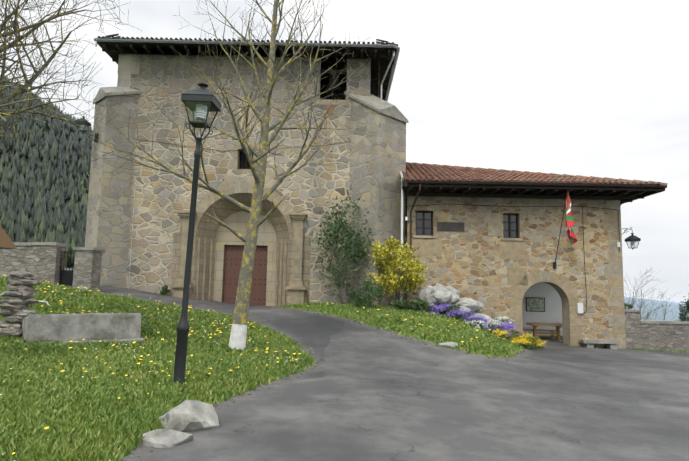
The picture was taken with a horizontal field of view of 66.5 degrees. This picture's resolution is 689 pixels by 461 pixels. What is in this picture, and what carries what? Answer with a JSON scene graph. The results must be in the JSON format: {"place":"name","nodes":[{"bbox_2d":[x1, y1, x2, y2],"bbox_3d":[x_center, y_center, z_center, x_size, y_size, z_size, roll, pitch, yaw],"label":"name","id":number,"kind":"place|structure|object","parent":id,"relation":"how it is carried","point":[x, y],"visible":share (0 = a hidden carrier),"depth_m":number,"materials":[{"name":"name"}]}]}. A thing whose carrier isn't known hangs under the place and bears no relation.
{"place":"outdoors","nodes":[
{"label":"outdoors","id":0,"kind":"place"},
{"bbox_2d":[0,77,92,267],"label":"forest hillside","id":1,"kind":"structure","parent":0,"point":[39,202],"depth_m":275.44,"materials":[{"name":"green plant"}]},
{"bbox_2d":[13,137,88,195],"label":"forest broadleaf","id":2,"kind":"object","parent":1,"relation":"on","point":[83,189],"depth_m":320.66,"materials":[{"name":"green plant"}]},
{"bbox_2d":[0,275,688,460],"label":"grass","id":3,"kind":"structure","parent":0,"point":[86,417],"depth_m":9.04,"materials":[{"name":"green plant"}]},
{"bbox_2d":[0,0,688,301],"label":"sky","id":4,"kind":"structure","parent":0,"point":[596,88],"materials":[{"name":"white"}]},
{"bbox_2d":[1,268,688,460],"bbox_3d":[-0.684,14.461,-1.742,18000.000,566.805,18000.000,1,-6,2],"label":"ground sheet","id":5,"kind":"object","parent":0,"point":[365,393],"visible":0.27,"depth_m":8.45,"materials":[{"name":"asphalt"}]},
{"bbox_2d":[0,226,16,248],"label":"roof","id":6,"kind":"structure","parent":5,"relation":"on","point":[6,242],"depth_m":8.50,"materials":[{"name":"orange tile"}]},
{"bbox_2d":[0,242,104,291],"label":"stone wall","id":7,"kind":"structure","parent":5,"relation":"on","point":[43,261],"depth_m":18.55,"materials":[{"name":"grey stone"}]},
{"bbox_2d":[0,0,141,183],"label":"tree","id":8,"kind":"object","parent":5,"relation":"on","point":[4,101],"depth_m":10.63,"materials":[{"name":"brown plant"}]},
{"bbox_2d":[0,271,144,344],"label":"stone trough","id":9,"kind":"object","parent":5,"relation":"on","point":[20,317],"visible":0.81,"depth_m":10.97,"materials":[{"name":"stone"}]},
{"bbox_2d":[73,310,159,330],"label":"grass tufts","id":10,"kind":"object","parent":5,"relation":"on","point":[144,324],"depth_m":12.87,"materials":[{"name":"green plant"}]},
{"bbox_2d":[159,285,169,294],"bbox_3d":[-7.292,2.439,21.245,0.433,0.521,0.474,1,-6,2],"label":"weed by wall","id":11,"kind":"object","parent":5,"relation":"on","point":[165,288],"visible":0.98,"depth_m":21.13,"materials":[{"name":"green plant"}]},
{"bbox_2d":[173,82,221,383],"bbox_3d":[-2.389,0.030,8.416,0.530,4.965,0.530,1,-6,2],"label":"lamp post","id":12,"kind":"object","parent":5,"relation":"on","point":[202,101],"visible":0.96,"depth_m":8.40,"materials":[{"name":"black metal"}]},
{"bbox_2d":[78,0,382,324],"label":"tree","id":13,"kind":"object","parent":5,"relation":"on","point":[241,308],"depth_m":11.98,"materials":[{"name":"brown plant"}]},
{"bbox_2d":[229,324,246,349],"bbox_3d":[-2.385,2.449,11.621,0.400,0.780,0.400,7,-9,-43],"label":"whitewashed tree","id":14,"kind":"object","parent":5,"relation":"on","point":[238,334],"visible":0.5,"depth_m":11.49,"materials":[{"name":"white paint"}]},
{"bbox_2d":[0,275,491,460],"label":"daisies","id":15,"kind":"object","parent":5,"relation":"on","point":[170,346],"visible":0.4,"depth_m":12.17,"materials":[{"name":"white plant"}]},
{"bbox_2d":[85,34,407,305],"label":"church","id":16,"kind":"structure","parent":5,"relation":"on","point":[137,222],"depth_m":22.04,"materials":[{"name":"stone"}]},
{"bbox_2d":[75,116,97,141],"bbox_3d":[-10.546,-4.178,21.516,0.680,0.958,0.708,1,-6,2],"label":"wall lantern","id":17,"kind":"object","parent":16,"relation":"attached to","point":[81,121],"depth_m":21.36,"materials":[{"name":"black metal"}]},
{"bbox_2d":[0,275,513,453],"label":"dandelions","id":18,"kind":"object","parent":5,"relation":"on","point":[188,335],"visible":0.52,"depth_m":12.19,"materials":[{"name":"yellow plant"}]},
{"bbox_2d":[138,342,463,447],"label":"loose rocks","id":19,"kind":"object","parent":5,"relation":"on","point":[188,415],"visible":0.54,"depth_m":6.26,"materials":[{"name":"stone"}]},
{"bbox_2d":[110,306,531,460],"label":"edging","id":20,"kind":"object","parent":5,"relation":"on","point":[524,350],"depth_m":13.15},
{"bbox_2d":[308,188,374,302],"bbox_3d":[0.052,0.543,20.962,3.041,4.731,1.765,1,-6,2],"label":"holly shrub","id":21,"kind":"object","parent":5,"relation":"on","point":[340,224],"visible":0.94,"depth_m":20.85,"materials":[{"name":"green plant"}]},
{"bbox_2d":[349,273,385,308],"bbox_3d":[0.914,2.270,19.372,1.382,1.412,1.300,-5,-9,45],"label":"shrub","id":22,"kind":"object","parent":5,"relation":"on","point":[367,296],"visible":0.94,"depth_m":19.29,"materials":[{"name":"green plant"}]},
{"bbox_2d":[361,238,429,306],"bbox_3d":[1.926,1.622,19.960,2.576,2.613,2.279,1,-6,2],"label":"variegated shrub","id":23,"kind":"object","parent":5,"relation":"on","point":[406,266],"visible":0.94,"depth_m":19.66,"materials":[{"name":"yellow plant"}]},
{"bbox_2d":[371,236,401,262],"bbox_3d":[1.598,0.698,19.897,1.276,1.030,0.763,1,-6,2],"label":"yellow flowering bush","id":24,"kind":"object","parent":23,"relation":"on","point":[391,244],"visible":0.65,"depth_m":19.87,"materials":[{"name":"yellow plant"}]},
{"bbox_2d":[390,299,429,310],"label":"plants","id":25,"kind":"object","parent":5,"relation":"on","point":[418,304],"visible":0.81,"depth_m":18.84,"materials":[{"name":"green plant"}]},
{"bbox_2d":[400,264,425,293],"bbox_3d":[2.671,1.772,19.906,1.162,1.253,0.726,6,-8,-39],"label":"variegated shrub","id":26,"kind":"object","parent":5,"relation":"on","point":[413,285],"visible":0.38,"depth_m":19.71,"materials":[{"name":"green plant"}]},
{"bbox_2d":[424,304,473,319],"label":"flowers","id":27,"kind":"object","parent":5,"relation":"on","point":[441,308],"depth_m":18.48,"materials":[{"name":"purple plant"}]},
{"bbox_2d":[417,284,521,343],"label":"rockery stones","id":28,"kind":"object","parent":5,"relation":"on","point":[438,294],"visible":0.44,"depth_m":18.92,"materials":[{"name":"stone"}]},
{"bbox_2d":[461,320,490,328],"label":"flowers","id":29,"kind":"object","parent":5,"relation":"on","point":[472,322],"depth_m":17.71,"materials":[{"name":"white plant"}]},
{"bbox_2d":[484,318,505,328],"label":"flowers","id":30,"kind":"object","parent":5,"relation":"on","point":[494,325],"depth_m":18.50,"materials":[{"name":"white plant"}]},
{"bbox_2d":[488,328,508,337],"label":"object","id":31,"kind":"object","parent":5,"relation":"on","point":[503,332],"depth_m":17.48,"materials":[{"name":"yellow plant"}]},
{"bbox_2d":[483,322,529,338],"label":"flowers","id":32,"kind":"object","parent":5,"relation":"on","point":[506,326],"depth_m":18.01,"materials":[{"name":"purple plant"}]},
{"bbox_2d":[509,332,549,349],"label":"flowers","id":33,"kind":"object","parent":5,"relation":"on","point":[528,346],"depth_m":17.51,"materials":[{"name":"yellow plant"}]},
{"bbox_2d":[399,162,667,349],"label":"house with porch","id":34,"kind":"structure","parent":5,"relation":"on","point":[488,238],"depth_m":21.05,"materials":[{"name":"stone"}]},
{"bbox_2d":[553,189,577,267],"bbox_3d":[8.705,-0.138,20.681,0.524,3.231,1.061,2,-6,-12],"label":"flag pole","id":35,"kind":"object","parent":34,"relation":"on","point":[570,222],"visible":0.98,"depth_m":20.38,"materials":[{"name":"fabric"}]},
{"bbox_2d":[624,303,632,308],"bbox_3d":[11.554,3.202,21.516,1.028,0.565,0.448,2,-6,-8],"label":"shrub","id":36,"kind":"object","parent":34,"relation":"attached to","point":[630,306],"depth_m":21.60,"materials":[{"name":"green plant"}]},
{"bbox_2d":[623,227,640,248],"bbox_3d":[11.481,0.314,21.243,0.764,0.924,0.446,1,-6,2],"label":"wall lantern","id":37,"kind":"object","parent":34,"relation":"attached to","point":[632,239],"depth_m":21.16,"materials":[{"name":"black metal"}]},
{"bbox_2d":[624,269,686,319],"bbox_3d":[12.988,3.739,23.451,3.166,4.437,4.294,1,-6,2],"label":"bare tree","id":38,"kind":"object","parent":5,"relation":"on","point":[647,318],"depth_m":23.05,"materials":[{"name":"brown plant"}]},
{"bbox_2d":[624,309,688,350],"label":"wall","id":39,"kind":"structure","parent":5,"relation":"on","point":[661,334],"depth_m":21.23,"materials":[{"name":"grey stone"}]},
{"bbox_2d":[676,296,688,321],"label":"shrub","id":40,"kind":"object","parent":5,"relation":"on","point":[683,317],"visible":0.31,"depth_m":23.77,"materials":[{"name":"green plant"}]},
{"bbox_2d":[423,303,446,312],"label":"flowers","id":41,"kind":"object","parent":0,"point":[433,308],"depth_m":18.92,"materials":[{"name":"purple plant"}]},
{"bbox_2d":[457,314,489,324],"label":"flowers","id":42,"kind":"object","parent":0,"point":[474,318],"depth_m":18.37,"materials":[{"name":"purple plant"}]},
{"bbox_2d":[493,316,513,325],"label":"flowers","id":43,"kind":"object","parent":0,"point":[505,319],"depth_m":19.25,"materials":[{"name":"white plant"}]},
{"bbox_2d":[524,338,545,348],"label":"flowers","id":44,"kind":"object","parent":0,"point":[541,347],"depth_m":18.37,"materials":[{"name":"yellow plant"}]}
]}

